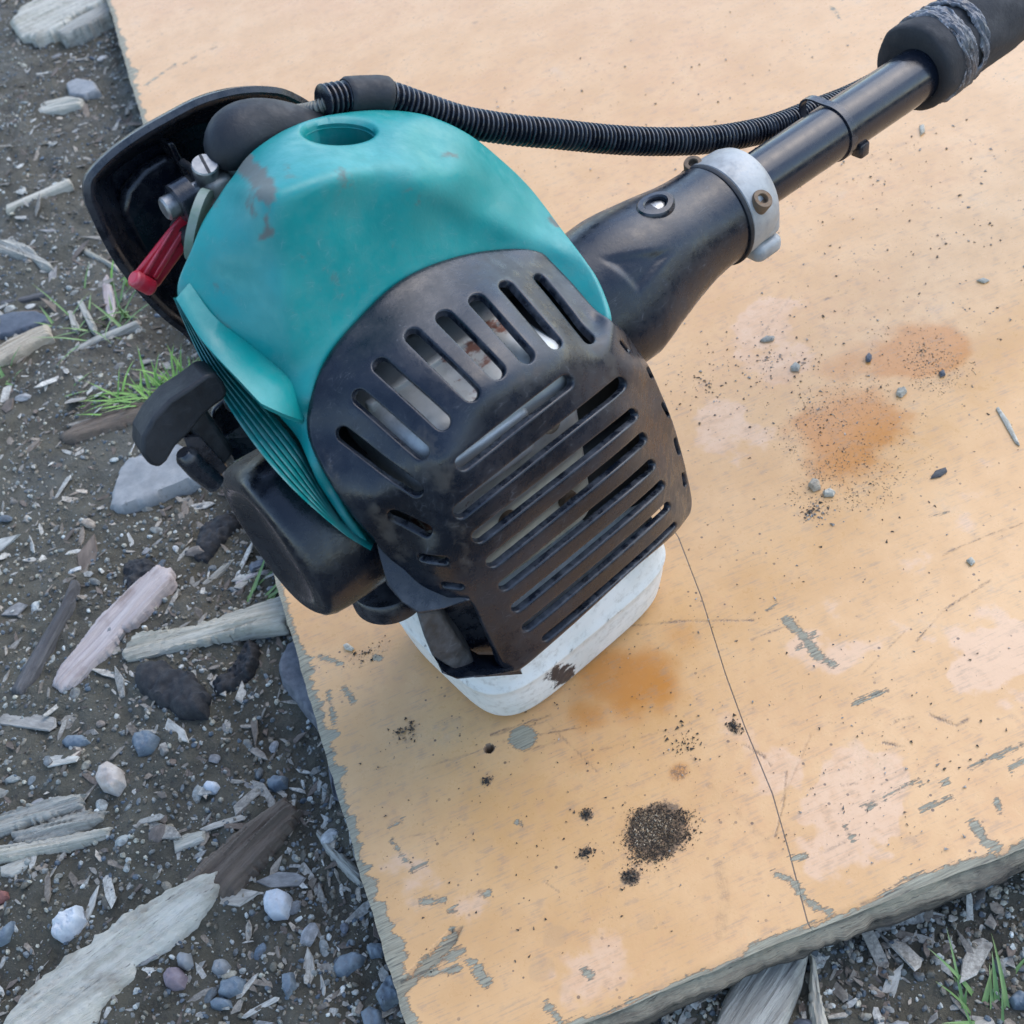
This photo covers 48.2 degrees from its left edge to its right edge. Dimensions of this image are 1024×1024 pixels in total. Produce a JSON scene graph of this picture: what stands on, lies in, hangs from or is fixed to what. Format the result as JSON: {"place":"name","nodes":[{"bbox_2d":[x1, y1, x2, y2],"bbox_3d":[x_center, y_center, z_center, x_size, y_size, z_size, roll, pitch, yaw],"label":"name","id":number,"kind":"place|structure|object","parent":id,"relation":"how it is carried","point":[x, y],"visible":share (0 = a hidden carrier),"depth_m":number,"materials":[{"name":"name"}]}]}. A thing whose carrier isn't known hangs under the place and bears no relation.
{"place":"outdoors","nodes":[
{"label":"outdoors","id":0,"kind":"place"},
{"bbox_2d":[0,0,1023,1023],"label":"ground","id":1,"kind":"structure","parent":0,"point":[96,696],"depth_m":0.63,"materials":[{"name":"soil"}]},
{"bbox_2d":[0,890,9,904],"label":"stone","id":2,"kind":"object","parent":1,"relation":"on","point":[4,896],"visible":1,"depth_m":0.56,"materials":[{"name":"stone"}]},
{"bbox_2d":[1,398,13,412],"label":"wood flake","id":3,"kind":"object","parent":1,"relation":"on","point":[7,406],"visible":1,"depth_m":0.82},
{"bbox_2d":[0,921,15,946],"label":"stone","id":4,"kind":"object","parent":1,"relation":"on","point":[6,931],"visible":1,"depth_m":0.55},
{"bbox_2d":[0,534,20,550],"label":"wood flake","id":5,"kind":"object","parent":1,"relation":"on","point":[5,542],"visible":1,"depth_m":0.73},
{"bbox_2d":[0,347,22,384],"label":"grass seedling","id":6,"kind":"object","parent":1,"relation":"on","point":[1,373],"depth_m":0.85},
{"bbox_2d":[1,602,27,615],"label":"wood flake","id":7,"kind":"object","parent":1,"relation":"on","point":[18,608],"visible":1,"depth_m":0.69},
{"bbox_2d":[0,856,29,877],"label":"wood chip","id":8,"kind":"object","parent":1,"relation":"on","point":[12,869],"visible":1,"depth_m":0.57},
{"bbox_2d":[14,393,31,401],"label":"pebble","id":9,"kind":"object","parent":1,"relation":"on","point":[22,397],"visible":1,"depth_m":0.83,"materials":[{"name":"grey stone"}]},
{"bbox_2d":[0,311,50,339],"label":"slate piece","id":10,"kind":"object","parent":1,"relation":"on","point":[13,323],"visible":0.73,"depth_m":0.89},
{"bbox_2d":[1,289,51,304],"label":"twig","id":11,"kind":"object","parent":1,"relation":"on","point":[29,298],"visible":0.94,"depth_m":0.92,"materials":[{"name":"grey wood"}]},
{"bbox_2d":[0,239,53,272],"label":"wood shard","id":12,"kind":"object","parent":1,"relation":"on","point":[14,249],"visible":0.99,"depth_m":0.96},
{"bbox_2d":[0,325,54,367],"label":"wood stick","id":13,"kind":"object","parent":1,"relation":"on","point":[27,343],"visible":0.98,"depth_m":0.86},
{"bbox_2d":[0,714,56,731],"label":"wood flake","id":14,"kind":"object","parent":1,"relation":"on","point":[39,722],"visible":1,"depth_m":0.63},
{"bbox_2d":[25,440,39,451],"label":"wood flake","id":15,"kind":"object","parent":1,"relation":"on","point":[30,447],"visible":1,"depth_m":0.79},
{"bbox_2d":[6,179,73,214],"bbox_3d":[-0.420,-0.280,1.017,0.062,0.010,0.013,-27,49,-9],"label":"wood stick","id":16,"kind":"object","parent":1,"relation":"on","point":[65,185],"visible":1,"depth_m":1.01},
{"bbox_2d":[0,794,86,838],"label":"wood shard","id":17,"kind":"object","parent":1,"relation":"on","point":[28,815],"visible":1,"depth_m":0.59,"materials":[{"name":"wood"}]},
{"bbox_2d":[11,580,80,694],"bbox_3d":[-0.269,0.073,0.667,0.011,0.011,0.080,2,51,16],"label":"dark stick","id":18,"kind":"object","parent":1,"relation":"on","point":[34,665],"visible":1,"depth_m":0.66,"materials":[{"name":"brown wood"}]},
{"bbox_2d":[39,297,55,311],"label":"wood flake","id":19,"kind":"object","parent":1,"relation":"on","point":[51,305],"visible":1,"depth_m":0.90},
{"bbox_2d":[49,265,56,281],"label":"wood flake","id":20,"kind":"object","parent":1,"relation":"on","point":[52,274],"visible":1,"depth_m":0.94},
{"bbox_2d":[0,827,112,863],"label":"wood shard","id":21,"kind":"object","parent":1,"relation":"on","point":[68,843],"visible":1,"depth_m":0.58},
{"bbox_2d":[10,0,106,47],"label":"plank","id":22,"kind":"object","parent":1,"relation":"on","point":[39,23],"visible":0.58,"depth_m":1.24,"materials":[{"name":"wood"}]},
{"bbox_2d":[11,810,109,843],"bbox_3d":[-0.231,0.162,0.585,0.052,0.012,0.016,-14,48,3],"label":"wood shard","id":23,"kind":"object","parent":1,"relation":"on","point":[75,822],"visible":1,"depth_m":0.58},
{"bbox_2d":[38,96,83,114],"bbox_3d":[-0.447,-0.400,1.131,0.050,0.012,0.026,-11,48,5],"label":"wood shard","id":24,"kind":"object","parent":1,"relation":"on","point":[63,105],"visible":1,"depth_m":1.12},
{"bbox_2d":[47,756,78,767],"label":"wood flake","id":25,"kind":"object","parent":1,"relation":"on","point":[68,760],"visible":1,"depth_m":0.60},
{"bbox_2d":[51,905,86,942],"bbox_3d":[-0.212,0.198,0.549,0.016,0.016,0.015,-23,48,-5],"label":"stone","id":26,"kind":"object","parent":1,"relation":"on","point":[68,924],"visible":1,"depth_m":0.54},
{"bbox_2d":[67,310,80,333],"bbox_3d":[-0.338,-0.144,0.884,0.006,0.009,0.032,-29,49,-11],"label":"wood chip","id":27,"kind":"object","parent":1,"relation":"on","point":[73,322],"visible":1,"depth_m":0.88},
{"bbox_2d":[62,735,90,747],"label":"stone","id":28,"kind":"object","parent":1,"relation":"on","point":[74,740],"visible":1,"depth_m":0.61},
{"bbox_2d":[67,78,101,100],"bbox_3d":[-0.430,-0.422,1.148,0.029,0.012,0.047,-28,49,-10],"label":"flat stone","id":29,"kind":"object","parent":1,"relation":"on","point":[83,89],"visible":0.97,"depth_m":1.14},
{"bbox_2d":[57,3,114,47],"bbox_3d":[-0.437,-0.541,1.243,0.035,0.020,0.126,23,59,30],"label":"plank","id":30,"kind":"object","parent":1,"relation":"on","point":[87,26],"visible":0.7,"depth_m":1.22,"materials":[{"name":"grey wood"}]},
{"bbox_2d":[83,103,89,116],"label":"wood flake","id":31,"kind":"object","parent":1,"relation":"on","point":[86,110],"visible":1,"depth_m":1.12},
{"bbox_2d":[77,534,97,569],"bbox_3d":[-0.262,0.033,0.709,0.013,0.004,0.050,-21,48,-4],"label":"wood flake","id":32,"kind":"object","parent":1,"relation":"on","point":[85,554],"visible":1,"depth_m":0.71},
{"bbox_2d":[77,300,97,335],"bbox_3d":[-0.326,-0.148,0.885,0.007,0.010,0.054,-31,49,-12],"label":"wood chip","id":33,"kind":"object","parent":1,"relation":"on","point":[91,324],"visible":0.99,"depth_m":0.88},
{"bbox_2d":[80,518,95,528],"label":"pebble","id":34,"kind":"object","parent":1,"relation":"on","point":[88,523],"visible":1,"depth_m":0.73,"materials":[{"name":"stone"}]},
{"bbox_2d":[33,265,147,364],"bbox_3d":[-0.325,-0.158,0.881,0.100,0.039,0.104,-34,50,-15],"label":"grass tuft","id":35,"kind":"object","parent":1,"relation":"on","point":[122,312],"visible":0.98,"depth_m":0.88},
{"bbox_2d":[39,321,141,363],"bbox_3d":[-0.319,-0.125,0.864,0.082,0.007,0.009,-27,49,-9],"label":"twig","id":36,"kind":"object","parent":1,"relation":"on","point":[130,327],"visible":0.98,"depth_m":0.86,"materials":[{"name":"grey wood"}]},
{"bbox_2d":[83,886,98,927],"bbox_3d":[-0.205,0.192,0.553,0.006,0.002,0.024,-4,60,35],"label":"wood flake","id":37,"kind":"object","parent":1,"relation":"on","point":[91,905],"visible":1,"depth_m":0.55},
{"bbox_2d":[78,245,119,272],"bbox_3d":[-0.356,-0.217,0.957,0.103,0.007,0.005,29,62,33],"label":"twig","id":38,"kind":"object","parent":1,"relation":"on","point":[87,252],"visible":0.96,"depth_m":0.94,"materials":[{"name":"grey wood"}]},
{"bbox_2d":[59,402,142,443],"bbox_3d":[-0.271,-0.065,0.793,0.089,0.012,0.022,-18,48,-1],"label":"bark strip","id":39,"kind":"object","parent":1,"relation":"on","point":[104,423],"visible":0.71,"depth_m":0.79,"materials":[{"name":"brown wood"}]},
{"bbox_2d":[102,274,115,325],"bbox_3d":[-0.317,-0.166,0.901,0.010,0.008,0.070,-21,48,-3],"label":"wood chip","id":40,"kind":"object","parent":1,"relation":"on","point":[107,291],"visible":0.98,"depth_m":0.90,"materials":[{"name":"grey wood"}]},
{"bbox_2d":[95,761,125,796],"bbox_3d":[-0.210,0.140,0.598,0.014,0.017,0.019,-23,48,-5],"label":"stone","id":41,"kind":"object","parent":1,"relation":"on","point":[110,778],"visible":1,"depth_m":0.59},
{"bbox_2d":[3,871,219,1023],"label":"driftwood","id":42,"kind":"object","parent":1,"relation":"on","point":[82,985],"visible":1,"depth_m":0.53,"materials":[{"name":"wood"}]},
{"bbox_2d":[74,346,154,416],"bbox_3d":[-0.282,-0.082,0.803,0.066,0.026,0.066,-23,48,-5],"label":"grass tuft","id":43,"kind":"object","parent":1,"relation":"on","point":[122,399],"visible":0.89,"depth_m":0.81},
{"bbox_2d":[52,565,177,693],"bbox_3d":[-0.231,0.067,0.665,0.026,0.011,0.095,20,58,29],"label":"wood stick","id":44,"kind":"object","parent":1,"relation":"on","point":[135,604],"visible":1,"depth_m":0.66,"materials":[{"name":"wood"}]},
{"bbox_2d":[110,261,130,287],"bbox_3d":[-0.309,-0.186,0.911,0.068,0.016,0.032,14,55,25],"label":"grass seedling","id":45,"kind":"object","parent":1,"relation":"on","point":[126,280],"depth_m":0.92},
{"bbox_2d":[123,558,155,589],"bbox_3d":[-0.227,0.038,0.696,0.022,0.014,0.029,-23,48,-5],"label":"charcoal lump","id":46,"kind":"object","parent":1,"relation":"on","point":[134,570],"visible":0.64,"depth_m":0.69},
{"bbox_2d":[132,730,159,756],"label":"stone","id":47,"kind":"object","parent":1,"relation":"on","point":[145,742],"visible":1,"depth_m":0.61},
{"bbox_2d":[137,954,158,966],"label":"wood flake","id":48,"kind":"object","parent":1,"relation":"on","point":[148,960],"visible":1,"depth_m":0.53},
{"bbox_2d":[148,824,164,842],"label":"pebble","id":49,"kind":"object","parent":1,"relation":"on","point":[156,833],"visible":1,"depth_m":0.57,"materials":[{"name":"grey stone"}]},
{"bbox_2d":[128,345,199,401],"bbox_3d":[-0.233,-0.091,0.795,0.069,0.031,0.066,-23,48,-5],"label":"grass tuft","id":50,"kind":"object","parent":1,"relation":"on","point":[157,382],"visible":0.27,"depth_m":0.81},
{"bbox_2d":[110,444,224,513],"bbox_3d":[-0.229,-0.024,0.754,0.079,0.016,0.049,-23,48,-5],"label":"flat stone","id":51,"kind":"object","parent":1,"relation":"on","point":[141,482],"visible":0.7,"depth_m":0.74,"materials":[{"name":"stone"}]},
{"bbox_2d":[135,660,211,720],"bbox_3d":[-0.186,0.097,0.628,0.058,0.017,0.026,18,57,27],"label":"charcoal lump","id":52,"kind":"object","parent":1,"relation":"on","point":[181,694],"visible":1,"depth_m":0.62,"materials":[{"name":"black"}]},
{"bbox_2d":[163,967,187,990],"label":"stone","id":53,"kind":"object","parent":1,"relation":"on","point":[175,978],"visible":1,"depth_m":0.52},
{"bbox_2d":[165,718,188,742],"bbox_3d":[-0.179,0.117,0.610,0.022,0.002,0.007,29,76,30],"label":"wood flake","id":54,"kind":"object","parent":1,"relation":"on","point":[174,727],"visible":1,"depth_m":0.61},
{"bbox_2d":[176,952,193,970],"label":"stone","id":55,"kind":"object","parent":1,"relation":"on","point":[184,961],"visible":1,"depth_m":0.53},
{"bbox_2d":[173,831,205,853],"bbox_3d":[-0.160,0.164,0.570,0.016,0.007,0.008,-20,48,-3],"label":"wood chip","id":56,"kind":"object","parent":1,"relation":"on","point":[190,840],"visible":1,"depth_m":0.57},
{"bbox_2d":[185,545,204,556],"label":"pebble","id":57,"kind":"object","parent":1,"relation":"on","point":[193,551],"visible":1,"depth_m":0.70,"materials":[{"name":"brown stone"}]},
{"bbox_2d":[122,596,290,661],"bbox_3d":[-0.172,0.068,0.649,0.101,0.013,0.023,-15,48,2],"label":"wood slab","id":58,"kind":"object","parent":1,"relation":"on","point":[264,619],"depth_m":0.65,"materials":[{"name":"wood"}]},
{"bbox_2d":[203,781,219,794],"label":"stone","id":59,"kind":"object","parent":1,"relation":"on","point":[213,787],"visible":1,"depth_m":0.59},
{"bbox_2d":[208,754,219,763],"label":"pebble","id":60,"kind":"object","parent":1,"relation":"on","point":[214,758],"visible":1,"depth_m":0.60,"materials":[{"name":"grey stone"}]},
{"bbox_2d":[194,513,241,563],"bbox_3d":[-0.185,0.015,0.710,0.022,0.015,0.040,15,55,25],"label":"charcoal lump","id":61,"kind":"object","parent":1,"relation":"on","point":[215,533],"visible":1,"depth_m":0.70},
{"bbox_2d":[210,997,232,1010],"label":"stone","id":62,"kind":"object","parent":1,"relation":"on","point":[218,1003],"visible":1,"depth_m":0.51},
{"bbox_2d":[202,553,240,583],"bbox_3d":[-0.175,0.036,0.693,0.006,0.007,0.033,32,64,34],"label":"chip","id":63,"kind":"object","parent":1,"relation":"on","point":[220,572],"visible":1,"depth_m":0.69,"materials":[{"name":"grey wood"}]},
{"bbox_2d":[212,959,231,975],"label":"stone","id":64,"kind":"object","parent":1,"relation":"on","point":[221,966],"visible":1,"depth_m":0.52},
{"bbox_2d":[199,815,245,831],"bbox_3d":[-0.145,0.156,0.573,0.024,0.001,0.004,-15,41,-8],"label":"wood flake","id":65,"kind":"object","parent":1,"relation":"on","point":[217,824],"visible":1,"depth_m":0.57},
{"bbox_2d":[218,976,245,998],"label":"stone","id":66,"kind":"object","parent":1,"relation":"on","point":[231,987],"visible":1,"depth_m":0.51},
{"bbox_2d":[212,639,261,695],"bbox_3d":[-0.150,0.088,0.634,0.018,0.018,0.039,19,57,28],"label":"charcoal lump","id":67,"kind":"object","parent":1,"relation":"on","point":[244,667],"visible":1,"depth_m":0.63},
{"bbox_2d":[219,889,260,906],"bbox_3d":[-0.139,0.184,0.548,0.037,0.004,0.010,0,50,14],"label":"wood flake","id":68,"kind":"object","parent":1,"relation":"on","point":[238,900],"visible":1,"depth_m":0.55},
{"bbox_2d":[185,797,303,929],"bbox_3d":[-0.136,0.172,0.558,0.029,0.016,0.080,30,63,33],"label":"rotten branch","id":69,"kind":"object","parent":1,"relation":"on","point":[238,859],"visible":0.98,"depth_m":0.56,"materials":[{"name":"brown wood"}]},
{"bbox_2d":[231,567,265,581],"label":"wood flake","id":70,"kind":"object","parent":1,"relation":"on","point":[238,577],"visible":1,"depth_m":0.68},
{"bbox_2d":[235,570,268,583],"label":"twig","id":71,"kind":"object","parent":1,"relation":"on","point":[256,573],"visible":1,"depth_m":0.68,"materials":[{"name":"grey wood"}]},
{"bbox_2d":[249,559,264,572],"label":"pebble","id":72,"kind":"object","parent":1,"relation":"on","point":[254,566],"visible":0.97,"depth_m":0.68,"materials":[{"name":"blue stone"}]},
{"bbox_2d":[242,997,279,1018],"bbox_3d":[-0.112,0.220,0.508,0.020,0.002,0.003,-29,44,0],"label":"wood flake","id":73,"kind":"object","parent":1,"relation":"on","point":[269,1002],"visible":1,"depth_m":0.51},
{"bbox_2d":[246,560,277,601],"bbox_3d":[-0.139,0.040,0.669,0.029,0.013,0.047,18,57,27],"label":"grass sprig","id":74,"kind":"object","parent":1,"relation":"on","point":[270,596],"depth_m":0.67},
{"bbox_2d":[269,741,278,752],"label":"pebble","id":75,"kind":"object","parent":1,"relation":"on","point":[273,746],"visible":1,"depth_m":0.61,"materials":[{"name":"grey stone"}]},
{"bbox_2d":[263,888,292,920],"bbox_3d":[-0.111,0.186,0.542,0.013,0.015,0.014,-16,48,1],"label":"stone","id":76,"kind":"object","parent":1,"relation":"on","point":[277,902],"visible":1,"depth_m":0.54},
{"bbox_2d":[267,775,288,792],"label":"stone","id":77,"kind":"object","parent":1,"relation":"on","point":[275,783],"visible":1,"depth_m":0.59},
{"bbox_2d":[255,872,305,887],"bbox_3d":[-0.112,0.177,0.551,0.026,0.002,0.008,-5,53,10],"label":"wood flake","id":78,"kind":"object","parent":1,"relation":"on","point":[281,879],"visible":1,"depth_m":0.55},
{"bbox_2d":[282,972,296,999],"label":"stone","id":79,"kind":"object","parent":1,"relation":"on","point":[289,987],"visible":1,"depth_m":0.51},
{"bbox_2d":[289,900,301,914],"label":"pebble","id":80,"kind":"object","parent":1,"relation":"on","point":[295,907],"visible":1,"depth_m":0.54,"materials":[{"name":"grey stone"}]},
{"bbox_2d":[279,642,317,729],"bbox_3d":[-0.113,0.096,0.617,0.018,0.015,0.065,-23,48,-5],"label":"flat rock","id":81,"kind":"object","parent":1,"relation":"on","point":[293,681],"visible":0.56,"depth_m":0.61,"materials":[{"name":"grey stone"}]},
{"bbox_2d":[303,947,314,983],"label":"wood flake","id":82,"kind":"object","parent":1,"relation":"on","point":[308,963],"visible":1,"depth_m":0.52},
{"bbox_2d":[300,923,318,946],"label":"pebble","id":83,"kind":"object","parent":1,"relation":"on","point":[310,931],"visible":1,"depth_m":0.53,"materials":[{"name":"grey stone"}]},
{"bbox_2d":[320,975,325,994],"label":"wood flake","id":84,"kind":"object","parent":1,"relation":"on","point":[323,986],"visible":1,"depth_m":0.51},
{"bbox_2d":[320,828,337,844],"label":"pebble","id":85,"kind":"object","parent":1,"relation":"on","point":[327,837],"visible":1,"depth_m":0.56,"materials":[{"name":"stone"}]},
{"bbox_2d":[328,766,338,801],"bbox_3d":[-0.091,0.135,0.588,0.006,0.010,0.037,-18,48,-1],"label":"bark strip","id":86,"kind":"object","parent":1,"relation":"on","point":[335,796],"visible":0.17,"depth_m":0.58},
{"bbox_2d":[316,830,362,885],"bbox_3d":[-0.083,0.168,0.554,0.007,0.010,0.039,-40,52,-19],"label":"wood chip","id":87,"kind":"object","parent":1,"relation":"on","point":[348,867],"visible":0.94,"depth_m":0.55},
{"bbox_2d":[340,923,348,933],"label":"pebble","id":88,"kind":"object","parent":1,"relation":"on","point":[344,928],"visible":1,"depth_m":0.53,"materials":[{"name":"grey stone"}]},
{"bbox_2d":[333,952,366,977],"bbox_3d":[-0.073,0.205,0.518,0.015,0.013,0.010,-23,48,-5],"label":"stone","id":89,"kind":"object","parent":1,"relation":"on","point":[347,965],"visible":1,"depth_m":0.51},
{"bbox_2d":[360,1006,385,1023],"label":"stone","id":90,"kind":"object","parent":1,"relation":"on","point":[370,1015],"visible":1,"depth_m":0.50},
{"bbox_2d":[366,943,383,958],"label":"stone","id":91,"kind":"object","parent":1,"relation":"on","point":[374,950],"visible":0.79,"depth_m":0.52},
{"bbox_2d":[375,975,398,1011],"bbox_3d":[-0.054,0.212,0.503,0.012,0.015,0.011,-28,49,-10],"label":"stone","id":92,"kind":"object","parent":1,"relation":"on","point":[386,996],"visible":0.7,"depth_m":0.50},
{"bbox_2d":[0,0,1023,1023],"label":"wood debris","id":93,"kind":"object","parent":1,"relation":"on","point":[972,963],"visible":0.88,"depth_m":0.57,"materials":[{"name":"wood"}]},
{"bbox_2d":[106,0,1023,1023],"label":"plywood board","id":94,"kind":"object","parent":1,"relation":"on","point":[758,890],"visible":0.57,"depth_m":0.57,"materials":[{"name":"wood"}]},
{"bbox_2d":[82,0,1023,715],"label":"brush cutter","id":95,"kind":"object","parent":94,"relation":"on","point":[424,334],"visible":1,"depth_m":0.43,"materials":[{"name":"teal plastic"}]},
{"bbox_2d":[573,801,701,890],"bbox_3d":[0.055,0.144,0.497,0.057,0.002,0.040,-7,49,9],"label":"pile","id":96,"kind":"object","parent":94,"relation":"on","point":[657,836],"visible":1,"depth_m":0.50,"materials":[{"name":"soil"}]},
{"bbox_2d":[326,3,1023,995],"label":"dirt crumbs","id":97,"kind":"object","parent":94,"relation":"on","point":[732,723],"visible":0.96,"depth_m":0.61,"materials":[{"name":"soil"}]},
{"bbox_2d":[760,335,774,341],"bbox_3d":[0.153,-0.104,0.684,0.008,0.002,0.005,-23,48,-5],"label":"wood chip","id":98,"kind":"object","parent":94,"relation":"on","point":[766,338],"visible":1,"depth_m":0.68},
{"bbox_2d":[790,362,799,371],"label":"pebble","id":99,"kind":"object","parent":94,"relation":"on","point":[794,366],"visible":1,"depth_m":0.66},
{"bbox_2d":[808,478,820,491],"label":"pebble","id":100,"kind":"object","parent":94,"relation":"on","point":[813,484],"visible":1,"depth_m":0.60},
{"bbox_2d":[823,488,834,496],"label":"pebble","id":101,"kind":"object","parent":94,"relation":"on","point":[829,492],"visible":1,"depth_m":0.60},
{"bbox_2d":[896,386,906,397],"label":"pebble","id":102,"kind":"object","parent":94,"relation":"on","point":[901,392],"visible":1,"depth_m":0.63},
{"bbox_2d":[930,467,946,478],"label":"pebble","id":103,"kind":"object","parent":94,"relation":"on","point":[939,472],"visible":1,"depth_m":0.59,"materials":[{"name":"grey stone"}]},
{"bbox_2d":[996,407,1019,445],"bbox_3d":[0.263,-0.046,0.605,0.008,0.001,0.028,-23,48,-5],"label":"wood sliver","id":104,"kind":"object","parent":94,"relation":"on","point":[1005,420],"visible":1,"depth_m":0.60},
{"bbox_2d":[716,955,808,1023],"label":"wood flap","id":105,"kind":"object","parent":1,"relation":"on","point":[770,995],"visible":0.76,"depth_m":0.47,"materials":[{"name":"wood"}]},
{"bbox_2d":[793,1018,811,1023],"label":"pebble","id":106,"kind":"object","parent":1,"relation":"on","point":[801,1021],"visible":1,"depth_m":0.47,"materials":[{"name":"grey stone"}]},
{"bbox_2d":[809,955,827,1023],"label":"wood shard","id":107,"kind":"object","parent":1,"relation":"on","point":[817,1010],"visible":1,"depth_m":0.47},
{"bbox_2d":[882,963,903,997],"bbox_3d":[0.157,0.196,0.473,0.007,0.001,0.022,28,73,33],"label":"wood flake","id":108,"kind":"object","parent":1,"relation":"on","point":[888,987],"visible":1,"depth_m":0.47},
{"bbox_2d":[928,928,1023,1023],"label":"weed","id":109,"kind":"object","parent":1,"relation":"on","point":[989,988],"visible":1,"depth_m":0.46,"materials":[{"name":"green plant"}]},
{"bbox_2d":[975,1017,994,1023],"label":"wood flake","id":110,"kind":"object","parent":1,"relation":"on","point":[983,1021],"visible":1,"depth_m":0.46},
{"bbox_2d":[988,885,998,897],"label":"pebble","id":111,"kind":"object","parent":1,"relation":"on","point":[993,891],"visible":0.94,"depth_m":0.49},
{"bbox_2d":[1008,990,1023,1009],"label":"stone","id":112,"kind":"object","parent":1,"relation":"on","point":[1016,999],"visible":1,"depth_m":0.46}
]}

